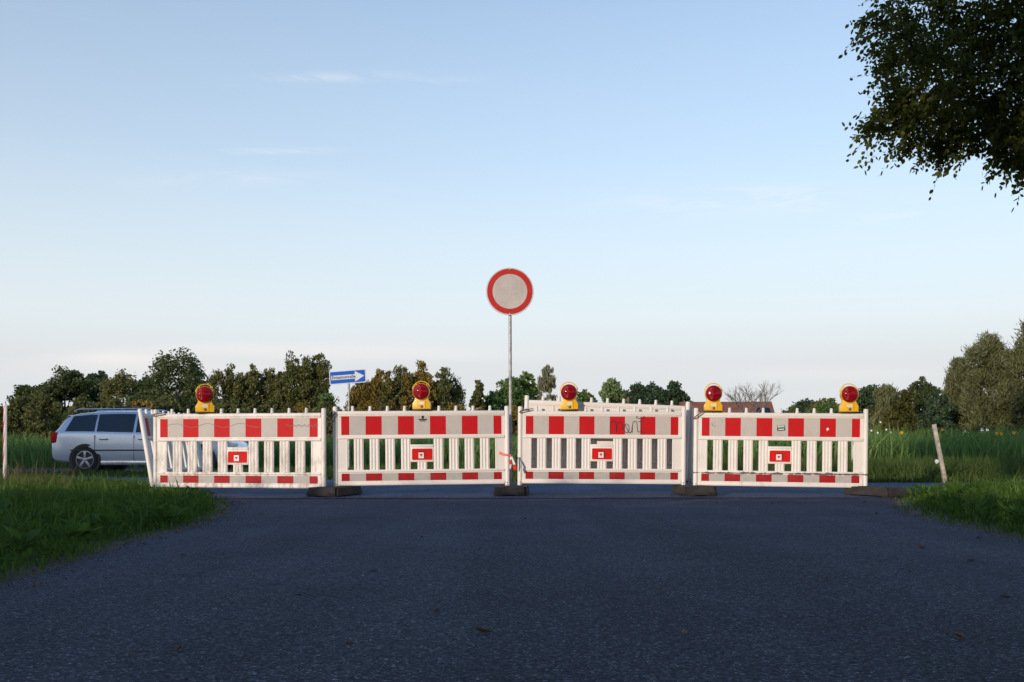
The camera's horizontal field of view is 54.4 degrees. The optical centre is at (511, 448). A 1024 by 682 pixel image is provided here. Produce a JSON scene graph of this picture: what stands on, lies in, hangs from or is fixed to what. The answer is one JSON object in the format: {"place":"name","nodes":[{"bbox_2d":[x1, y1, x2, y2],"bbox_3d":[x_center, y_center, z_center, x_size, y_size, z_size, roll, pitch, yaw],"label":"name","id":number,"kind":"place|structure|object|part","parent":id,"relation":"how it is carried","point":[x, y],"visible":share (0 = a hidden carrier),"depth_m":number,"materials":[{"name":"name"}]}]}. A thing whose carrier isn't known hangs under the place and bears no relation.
{"place":"outdoors","nodes":[
{"label":"outdoors","id":0,"kind":"place"},
{"bbox_2d":[21,384,63,436],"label":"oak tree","id":1,"kind":"object","parent":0,"point":[37,388],"visible":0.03,"depth_m":111.24,"materials":[{"name":"green plant"}]},
{"bbox_2d":[0,466,228,581],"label":"grass","id":2,"kind":"structure","parent":0,"point":[102,487],"depth_m":7.69,"materials":[{"name":"green plant"}]},
{"bbox_2d":[0,469,294,472],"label":"road","id":3,"kind":"structure","parent":0,"point":[28,470],"depth_m":28.00,"materials":[{"name":"grey asphalt"}]},
{"bbox_2d":[51,408,248,471],"bbox_3d":[-8.761,-0.174,24.450,4.517,1.616,2.100,0,0,0],"label":"car","id":4,"kind":"object","parent":3,"relation":"on","point":[104,439],"visible":0.41,"depth_m":23.59,"materials":[{"name":"silver metal"}]},
{"bbox_3d":[-10.260,-0.616,23.719,0.700,0.401,0.231,0,0,0],"label":"window","id":5,"kind":"part","parent":4,"relation":"part of","materials":[{"name":"black glass"}]},
{"bbox_3d":[-9.420,-0.616,23.710,0.860,0.438,0.226,0,0,0],"label":"window","id":6,"kind":"part","parent":4,"relation":"part of","materials":[{"name":"black glass"}]},
{"bbox_3d":[-8.345,-0.602,23.712,1.150,0.451,0.230,0,0,0],"label":"window","id":7,"kind":"part","parent":4,"relation":"part of","materials":[{"name":"black glass"}]},
{"bbox_2d":[9,476,979,497],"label":"cross path","id":8,"kind":"structure","parent":0,"point":[546,491],"depth_m":13.50,"materials":[{"name":"grey asphalt"}]},
{"bbox_2d":[306,485,361,496],"bbox_3d":[-2.200,0.522,12.380,0.417,0.116,0.810,0,0,14],"label":"base plate","id":9,"kind":"object","parent":8,"relation":"on","point":[333,491],"visible":0.84,"depth_m":12.04,"materials":[{"name":"rubber"}]},
{"bbox_2d":[152,408,325,488],"bbox_3d":[-3.425,0.043,12.444,2.324,1.094,0.072,0,0,11],"label":"safety barrier","id":10,"kind":"object","parent":9,"relation":"on","point":[254,428],"visible":0.98,"depth_m":12.42,"materials":[{"name":"white plastic"}]},
{"bbox_2d":[195,384,214,413],"bbox_3d":[-3.864,-0.608,12.527,0.235,0.422,0.190,0,1,-14],"label":"warning lamp","id":11,"kind":"object","parent":10,"relation":"on","point":[204,397],"visible":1,"depth_m":12.48,"materials":[{"name":"yellow plastic"}]},
{"bbox_2d":[331,406,509,485],"bbox_3d":[-1.140,-0.029,12.508,2.228,1.019,0.072,0,0,-6],"label":"safety barrier","id":12,"kind":"object","parent":9,"relation":"on","point":[405,426],"visible":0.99,"depth_m":12.49,"materials":[{"name":"white plastic"}]},
{"bbox_2d":[412,381,430,410],"bbox_3d":[-1.136,-0.643,12.506,0.235,0.421,0.190,-1,0,2],"label":"warning lamp","id":13,"kind":"object","parent":12,"relation":"on","point":[421,394],"visible":1,"depth_m":12.46,"materials":[{"name":"yellow plastic"}]},
{"bbox_2d":[499,451,515,469],"bbox_3d":[-0.050,0.153,12.569,0.223,0.240,0.034,0,0,14],"label":"barrier tape","id":14,"kind":"object","parent":12,"relation":"attached to","point":[513,462],"visible":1,"depth_m":12.56,"materials":[{"name":"red plastic"}]},
{"bbox_2d":[494,485,528,495],"bbox_3d":[0.000,0.522,12.620,0.417,0.116,0.810,0,0,3],"label":"base plate","id":15,"kind":"object","parent":8,"relation":"on","point":[516,490],"visible":1,"depth_m":12.23,"materials":[{"name":"rubber"}]},
{"bbox_2d":[486,268,533,484],"bbox_3d":[-0.027,-0.897,12.844,0.616,2.874,0.084,0,0,0],"label":"road sign","id":16,"kind":"object","parent":15,"relation":"on","point":[509,292],"visible":0.99,"depth_m":12.81,"materials":[{"name":"metal"}]},
{"bbox_2d":[672,485,717,495],"bbox_3d":[2.310,0.522,12.620,0.417,0.116,0.810,0,0,-2],"label":"base plate","id":17,"kind":"object","parent":8,"relation":"on","point":[690,490],"visible":0.98,"depth_m":12.24,"materials":[{"name":"rubber"}]},
{"bbox_2d":[517,406,685,484],"bbox_3d":[1.154,-0.033,12.779,2.162,1.019,0.072,0,0,-1],"label":"safety barrier","id":18,"kind":"object","parent":17,"relation":"on","point":[617,426],"visible":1,"depth_m":12.77,"materials":[{"name":"white plastic"}]},
{"bbox_2d":[560,382,577,410],"bbox_3d":[0.732,-0.649,12.768,0.235,0.422,0.190,-1,1,3],"label":"warning lamp","id":19,"kind":"object","parent":18,"relation":"on","point":[569,395],"visible":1,"depth_m":12.72,"materials":[{"name":"yellow plastic"}]},
{"bbox_2d":[524,395,689,479],"bbox_3d":[1.225,-0.149,12.946,2.160,1.019,0.064,2,0,-1],"label":"safety barrier","id":20,"kind":"object","parent":17,"relation":"on","point":[542,404],"visible":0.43,"depth_m":12.93,"materials":[{"name":"white plastic"}]},
{"bbox_2d":[536,405,692,482],"bbox_3d":[1.298,-0.065,13.038,2.150,1.019,0.065,0,0,-1],"label":"safety barrier","id":21,"kind":"object","parent":17,"relation":"on","point":[690,467],"visible":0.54,"depth_m":13.03,"materials":[{"name":"white plastic"}]},
{"bbox_2d":[843,485,913,496],"bbox_3d":[4.520,0.522,12.300,0.417,0.116,0.810,0,0,-24],"label":"base plate","id":22,"kind":"object","parent":8,"relation":"on","point":[885,491],"visible":0.94,"depth_m":12.07,"materials":[{"name":"rubber"}]},
{"bbox_2d":[693,408,867,487],"bbox_3d":[3.379,-0.004,12.569,2.154,1.019,0.072,1,0,7],"label":"safety barrier","id":23,"kind":"object","parent":22,"relation":"on","point":[796,428],"visible":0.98,"depth_m":12.55,"materials":[{"name":"white plastic"}]},
{"bbox_2d":[704,383,722,412],"bbox_3d":[2.560,-0.627,12.667,0.235,0.422,0.190,1,-1,4],"label":"warning lamp","id":24,"kind":"object","parent":23,"relation":"on","point":[713,396],"visible":1,"depth_m":12.62,"materials":[{"name":"yellow plastic"}]},
{"bbox_2d":[839,383,858,413],"bbox_3d":[4.217,-0.608,12.462,0.235,0.422,0.189,0,1,5],"label":"warning lamp","id":25,"kind":"object","parent":23,"relation":"on","point":[849,395],"visible":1,"depth_m":12.42,"materials":[{"name":"yellow plastic"}]},
{"bbox_2d":[0,498,1023,681],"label":"road","id":26,"kind":"structure","parent":0,"point":[550,590],"depth_m":3.92,"materials":[{"name":"grey asphalt"}]},
{"bbox_2d":[475,628,494,632],"bbox_3d":[-0.086,0.578,3.164,0.066,0.012,0.026,9,-7,13],"label":"fallen leaf","id":27,"kind":"object","parent":26,"relation":"on","point":[482,630],"visible":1,"depth_m":3.16,"materials":[{"name":"brown plant"}]},
{"bbox_2d":[0,420,1023,467],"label":"crop field","id":28,"kind":"structure","parent":0,"point":[971,444],"depth_m":30.79,"materials":[{"name":"green plant"}]},
{"bbox_2d":[0,452,1023,482],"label":"grass","id":29,"kind":"structure","parent":0,"point":[892,470],"depth_m":18.59,"materials":[{"name":"green plant"}]},
{"bbox_2d":[0,467,1023,584],"bbox_3d":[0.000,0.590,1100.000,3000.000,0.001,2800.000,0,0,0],"label":"ground","id":30,"kind":"structure","parent":0,"point":[118,543],"depth_m":6.93,"materials":[{"name":"soil"}]},
{"bbox_2d":[3,401,6,476],"bbox_3d":[-8.743,-0.114,17.169,0.060,1.410,0.250,0,3,-32],"label":"marker board","id":31,"kind":"object","parent":30,"relation":"on","point":[5,435],"visible":0.92,"depth_m":17.07,"materials":[{"name":"white plastic"}]},
{"bbox_2d":[0,403,10,439],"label":"shrub","id":32,"kind":"object","parent":30,"relation":"on","point":[1,415],"visible":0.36,"depth_m":81.82,"materials":[{"name":"green plant"}]},
{"bbox_2d":[0,384,33,440],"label":"oak tree","id":33,"kind":"object","parent":30,"relation":"on","point":[20,390],"visible":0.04,"depth_m":111.24,"materials":[{"name":"green plant"}]},
{"bbox_2d":[0,396,41,443],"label":"shrub","id":34,"kind":"object","parent":30,"relation":"on","point":[15,411],"visible":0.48,"depth_m":81.76,"materials":[{"name":"green plant"}]},
{"bbox_2d":[0,471,71,479],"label":"grass","id":35,"kind":"structure","parent":30,"relation":"on","point":[33,475],"depth_m":18.61,"materials":[{"name":"green plant"}]},
{"bbox_2d":[20,392,62,440],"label":"shrub","id":36,"kind":"object","parent":30,"relation":"on","point":[37,422],"visible":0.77,"depth_m":80.23,"materials":[{"name":"green plant"}]},
{"bbox_2d":[25,365,97,436],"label":"oak tree","id":37,"kind":"object","parent":30,"relation":"on","point":[66,385],"visible":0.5,"depth_m":109.06,"materials":[{"name":"green plant"}]},
{"bbox_2d":[62,396,97,422],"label":"shrub","id":38,"kind":"object","parent":30,"relation":"on","point":[80,402],"visible":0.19,"depth_m":77.26,"materials":[{"name":"green plant"}]},
{"bbox_2d":[76,370,108,402],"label":"oak tree","id":39,"kind":"object","parent":30,"relation":"on","point":[94,392],"visible":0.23,"depth_m":115.33,"materials":[{"name":"green plant"}]},
{"bbox_2d":[0,485,217,559],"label":"weeds","id":40,"kind":"object","parent":30,"relation":"on","point":[81,526],"visible":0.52,"depth_m":6.78,"materials":[{"name":"green plant"}]},
{"bbox_2d":[102,397,126,409],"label":"shrub","id":41,"kind":"object","parent":30,"relation":"on","point":[114,402],"visible":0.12,"depth_m":78.92,"materials":[{"name":"green plant"}]},
{"bbox_2d":[93,368,141,410],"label":"oak tree","id":42,"kind":"object","parent":30,"relation":"on","point":[121,384],"visible":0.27,"depth_m":106.71,"materials":[{"name":"green plant"}]},
{"bbox_2d":[126,399,152,409],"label":"shrub","id":43,"kind":"object","parent":30,"relation":"on","point":[139,403],"visible":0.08,"depth_m":80.49,"materials":[{"name":"orange plant"}]},
{"bbox_2d":[130,378,153,395],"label":"oak tree","id":44,"kind":"object","parent":30,"relation":"on","point":[139,380],"visible":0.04,"depth_m":109.04,"materials":[{"name":"green plant"}]},
{"bbox_2d":[152,392,178,409],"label":"shrub","id":45,"kind":"object","parent":30,"relation":"on","point":[166,399],"visible":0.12,"depth_m":91.41,"materials":[{"name":"green plant"}]},
{"bbox_2d":[120,346,221,413],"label":"oak tree","id":46,"kind":"object","parent":30,"relation":"on","point":[190,380],"visible":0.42,"depth_m":102.71,"materials":[{"name":"green plant"}]},
{"bbox_2d":[158,400,190,413],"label":"shrub","id":47,"kind":"object","parent":30,"relation":"on","point":[177,409],"visible":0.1,"depth_m":82.96,"materials":[{"name":"green plant"}]},
{"bbox_2d":[192,399,221,413],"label":"shrub","id":48,"kind":"object","parent":30,"relation":"on","point":[214,401],"visible":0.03,"depth_m":91.53,"materials":[{"name":"green plant"}]},
{"bbox_2d":[206,363,250,413],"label":"alder tree","id":49,"kind":"object","parent":30,"relation":"on","point":[226,383],"visible":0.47,"depth_m":87.01,"materials":[{"name":"green plant"}]},
{"bbox_2d":[219,399,251,412],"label":"shrub","id":50,"kind":"object","parent":30,"relation":"on","point":[235,404],"visible":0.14,"depth_m":77.78,"materials":[{"name":"green plant"}]},
{"bbox_2d":[231,363,272,412],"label":"alder tree","id":51,"kind":"object","parent":30,"relation":"on","point":[254,382],"visible":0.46,"depth_m":87.36,"materials":[{"name":"green plant"}]},
{"bbox_2d":[257,402,281,412],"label":"shrub","id":52,"kind":"object","parent":30,"relation":"on","point":[266,407],"visible":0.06,"depth_m":80.29,"materials":[{"name":"green plant"}]},
{"bbox_2d":[259,367,290,412],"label":"alder tree","id":53,"kind":"object","parent":30,"relation":"on","point":[274,393],"visible":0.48,"depth_m":87.34,"materials":[{"name":"green plant"}]},
{"bbox_2d":[276,350,313,412],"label":"alder tree","id":54,"kind":"object","parent":30,"relation":"on","point":[292,373],"visible":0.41,"depth_m":86.53,"materials":[{"name":"green plant"}]},
{"bbox_2d":[291,402,312,412],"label":"shrub","id":55,"kind":"object","parent":30,"relation":"on","point":[300,407],"visible":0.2,"depth_m":82.55,"materials":[{"name":"orange plant"}]},
{"bbox_2d":[296,352,339,408],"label":"alder tree","id":56,"kind":"object","parent":30,"relation":"on","point":[320,372],"visible":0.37,"depth_m":87.17,"materials":[{"name":"green plant"}]},
{"bbox_2d":[310,401,342,440],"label":"shrub","id":57,"kind":"object","parent":30,"relation":"on","point":[328,405],"visible":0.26,"depth_m":75.72,"materials":[{"name":"green plant"}]},
{"bbox_2d":[317,393,336,428],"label":"shrub","id":58,"kind":"object","parent":30,"relation":"on","point":[324,396],"visible":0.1,"depth_m":77.86,"materials":[{"name":"green plant"}]},
{"bbox_2d":[329,369,365,467],"bbox_3d":[-3.457,-0.534,20.989,0.812,2.288,0.069,0,0,9],"label":"road sign","id":59,"kind":"object","parent":30,"relation":"on","point":[348,377],"visible":0.99,"depth_m":20.97,"materials":[{"name":"metal"}]},
{"bbox_2d":[343,383,377,410],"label":"alder tree","id":60,"kind":"object","parent":30,"relation":"on","point":[354,391],"visible":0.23,"depth_m":83.61,"materials":[{"name":"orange plant"}]},
{"bbox_2d":[354,368,395,410],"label":"alder tree","id":61,"kind":"object","parent":30,"relation":"on","point":[373,384],"visible":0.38,"depth_m":83.26,"materials":[{"name":"orange plant"}]},
{"bbox_2d":[377,364,416,439],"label":"alder tree","id":62,"kind":"object","parent":30,"relation":"on","point":[398,385],"visible":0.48,"depth_m":82.84,"materials":[{"name":"green plant"}]},
{"bbox_2d":[399,359,437,410],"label":"alder tree","id":63,"kind":"object","parent":30,"relation":"on","point":[421,375],"visible":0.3,"depth_m":82.84,"materials":[{"name":"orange plant"}]},
{"bbox_2d":[431,367,466,410],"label":"alder tree","id":64,"kind":"object","parent":30,"relation":"on","point":[446,390],"visible":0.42,"depth_m":83.35,"materials":[{"name":"green plant"}]},
{"bbox_2d":[444,402,465,441],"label":"shrub","id":65,"kind":"object","parent":30,"relation":"on","point":[451,405],"visible":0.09,"depth_m":77.55,"materials":[{"name":"green plant"}]},
{"bbox_2d":[468,380,485,410],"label":"young tree","id":66,"kind":"object","parent":30,"relation":"on","point":[476,401],"visible":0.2,"depth_m":83.84,"materials":[{"name":"green plant"}]},
{"bbox_2d":[483,391,500,409],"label":"shrub","id":67,"kind":"object","parent":30,"relation":"on","point":[492,400],"visible":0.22,"depth_m":85.54,"materials":[{"name":"green plant"}]},
{"bbox_2d":[487,376,532,426],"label":"maple tree","id":68,"kind":"object","parent":30,"relation":"on","point":[518,395],"visible":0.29,"depth_m":91.00,"materials":[{"name":"green plant"}]},
{"bbox_2d":[0,457,1021,489],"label":"dry grass","id":69,"kind":"structure","parent":30,"relation":"on","point":[22,474],"depth_m":14.07,"materials":[{"name":"green plant"}]},
{"bbox_2d":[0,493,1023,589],"bbox_3d":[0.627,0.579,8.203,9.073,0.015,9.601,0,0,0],"label":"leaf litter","id":70,"kind":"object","parent":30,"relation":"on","point":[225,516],"visible":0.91,"depth_m":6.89,"materials":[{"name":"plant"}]},
{"bbox_2d":[512,405,523,438],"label":"shrub","id":71,"kind":"object","parent":30,"relation":"on","point":[514,414],"visible":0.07,"depth_m":84.02,"materials":[{"name":"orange plant"}]},
{"bbox_2d":[519,371,538,399],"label":"maple tree","id":72,"kind":"object","parent":30,"relation":"on","point":[531,388],"visible":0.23,"depth_m":93.55,"materials":[{"name":"green plant"}]},
{"bbox_2d":[537,364,557,400],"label":"birch tree","id":73,"kind":"object","parent":30,"relation":"on","point":[546,382],"visible":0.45,"depth_m":79.68,"materials":[{"name":"green plant"}]},
{"bbox_2d":[576,389,589,401],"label":"shrub","id":74,"kind":"object","parent":30,"relation":"on","point":[583,393],"visible":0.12,"depth_m":81.75,"materials":[{"name":"green plant"}]},
{"bbox_2d":[580,392,597,401],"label":"maple tree","id":75,"kind":"object","parent":30,"relation":"on","point":[589,395],"visible":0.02,"depth_m":99.67,"materials":[{"name":"green plant"}]},
{"bbox_2d":[598,377,627,403],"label":"maple tree","id":76,"kind":"object","parent":30,"relation":"on","point":[612,391],"visible":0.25,"depth_m":94.47,"materials":[{"name":"green plant"}]},
{"bbox_2d":[623,381,648,403],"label":"oak tree","id":77,"kind":"object","parent":30,"relation":"on","point":[636,393],"visible":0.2,"depth_m":111.01,"materials":[{"name":"green plant"}]},
{"bbox_2d":[642,381,669,404],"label":"oak tree","id":78,"kind":"object","parent":30,"relation":"on","point":[658,394],"visible":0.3,"depth_m":110.98,"materials":[{"name":"green plant"}]},
{"bbox_2d":[661,380,693,405],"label":"oak tree","id":79,"kind":"object","parent":30,"relation":"on","point":[676,394],"visible":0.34,"depth_m":111.23,"materials":[{"name":"green plant"}]},
{"bbox_2d":[679,401,774,434],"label":"barn","id":80,"kind":"structure","parent":30,"relation":"on","point":[769,408],"depth_m":101.12,"materials":[{"name":"brick"}]},
{"bbox_2d":[724,380,784,412],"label":"bare tree","id":81,"kind":"object","parent":30,"relation":"on","point":[751,397],"visible":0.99,"depth_m":83.60,"materials":[{"name":"grey plant"}]},
{"bbox_2d":[782,407,795,412],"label":"shrub","id":82,"kind":"object","parent":30,"relation":"on","point":[791,410],"visible":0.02,"depth_m":79.18,"materials":[{"name":"green plant"}]},
{"bbox_2d":[785,398,813,412],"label":"oak tree","id":83,"kind":"object","parent":30,"relation":"on","point":[801,404],"visible":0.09,"depth_m":149.36,"materials":[{"name":"green plant"}]},
{"bbox_2d":[804,398,839,412],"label":"oak tree","id":84,"kind":"object","parent":30,"relation":"on","point":[812,405],"visible":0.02,"depth_m":144.47,"materials":[{"name":"green plant"}]},
{"bbox_2d":[806,401,838,412],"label":"shrub","id":85,"kind":"object","parent":30,"relation":"on","point":[825,408],"visible":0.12,"depth_m":82.36,"materials":[{"name":"green plant"}]},
{"bbox_2d":[851,441,852,459],"bbox_3d":[7.061,0.090,20.498,0.120,1.000,0.103,0,0,0],"label":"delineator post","id":86,"kind":"object","parent":30,"relation":"on","point":[851,449],"visible":0.1,"depth_m":20.54,"materials":[{"name":"white plastic"}]},
{"bbox_2d":[856,384,879,432],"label":"oak tree","id":87,"kind":"object","parent":30,"relation":"on","point":[865,398],"visible":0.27,"depth_m":81.38,"materials":[{"name":"green plant"}]},
{"bbox_2d":[868,402,887,418],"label":"shrub","id":88,"kind":"object","parent":30,"relation":"on","point":[870,411],"visible":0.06,"depth_m":80.35,"materials":[{"name":"green plant"}]},
{"bbox_2d":[868,383,900,438],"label":"willow tree","id":89,"kind":"object","parent":30,"relation":"on","point":[885,395],"visible":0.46,"depth_m":69.68,"materials":[{"name":"green plant"}]},
{"bbox_2d":[874,389,927,435],"bbox_3d":[22.892,-1.451,58.056,3.742,4.085,3.659,0,0,0],"label":"shrub","id":90,"kind":"object","parent":30,"relation":"on","point":[902,406],"visible":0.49,"depth_m":57.44,"materials":[{"name":"green plant"}]},
{"bbox_2d":[906,376,941,432],"bbox_3d":[25.542,-1.976,61.897,2.962,5.136,2.742,0,0,0],"label":"oak tree","id":91,"kind":"object","parent":30,"relation":"on","point":[923,389],"visible":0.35,"depth_m":61.47,"materials":[{"name":"green plant"}]},
{"bbox_2d":[838,0,1023,212],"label":"beech tree","id":92,"kind":"object","parent":30,"relation":"on","point":[907,118],"visible":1,"depth_m":9.67,"materials":[{"name":"green plant"}]},
{"bbox_2d":[916,388,960,436],"bbox_3d":[19.619,-1.098,46.020,2.001,3.379,2.293,0,0,0],"label":"shrub","id":93,"kind":"object","parent":30,"relation":"on","point":[937,414],"visible":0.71,"depth_m":45.72,"materials":[{"name":"green plant"}]},
{"bbox_2d":[932,424,946,482],"bbox_3d":[7.243,0.120,16.917,0.128,1.080,0.078,-12,3,0],"label":"wooden post","id":94,"kind":"object","parent":30,"relation":"on","point":[940,461],"visible":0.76,"depth_m":16.90,"materials":[{"name":"grey wood"}]},
{"bbox_2d":[938,355,978,434],"bbox_3d":[21.594,-1.971,48.021,2.498,5.125,2.754,0,0,0],"label":"willow tree","id":95,"kind":"object","parent":30,"relation":"on","point":[955,376],"visible":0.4,"depth_m":47.56,"materials":[{"name":"green plant"}]},
{"bbox_2d":[901,479,1023,518],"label":"weeds","id":96,"kind":"object","parent":30,"relation":"on","point":[1003,507],"visible":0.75,"depth_m":9.36,"materials":[{"name":"green plant"}]},
{"bbox_2d":[964,424,999,436],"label":"shrub","id":97,"kind":"object","parent":30,"relation":"on","point":[983,431],"visible":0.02,"depth_m":83.28,"materials":[{"name":"green plant"}]},
{"bbox_2d":[955,329,1016,439],"bbox_3d":[22.171,-2.471,46.078,3.232,6.126,2.954,0,0,0],"label":"willow tree","id":98,"kind":"object","parent":30,"relation":"on","point":[985,355],"visible":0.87,"depth_m":45.48,"materials":[{"name":"green plant"}]},
{"bbox_2d":[989,318,1023,423],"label":"willow tree","id":99,"kind":"object","parent":30,"relation":"on","point":[1013,389],"visible":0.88,"depth_m":44.66,"materials":[{"name":"green plant"}]},
{"bbox_2d":[1000,396,1023,436],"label":"shrub","id":100,"kind":"object","parent":30,"relation":"on","point":[1011,417],"visible":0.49,"depth_m":42.81,"materials":[{"name":"green plant"}]},
{"bbox_2d":[0,0,1023,440],"label":"sky","id":101,"kind":"structure","parent":0,"point":[241,183],"materials":[{"name":"blue"}]},
{"bbox_2d":[895,468,1023,538],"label":"grass","id":102,"kind":"structure","parent":0,"point":[987,516],"depth_m":9.29,"materials":[{"name":"green plant"}]},
{"bbox_3d":[-4.720,0.522,13.500,0.810,0.116,0.417,0,0,5],"label":"base plate","id":103,"kind":"object","parent":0,"visible":0},
{"bbox_2d":[138,409,202,486],"bbox_3d":[-4.699,-0.016,13.875,0.064,1.019,2.210,-10,0,0],"label":"safety barrier","id":104,"kind":"object","parent":103,"relation":"on","point":[146,421],"visible":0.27,"depth_m":13.00,"materials":[{"name":"white plastic"}]}
]}

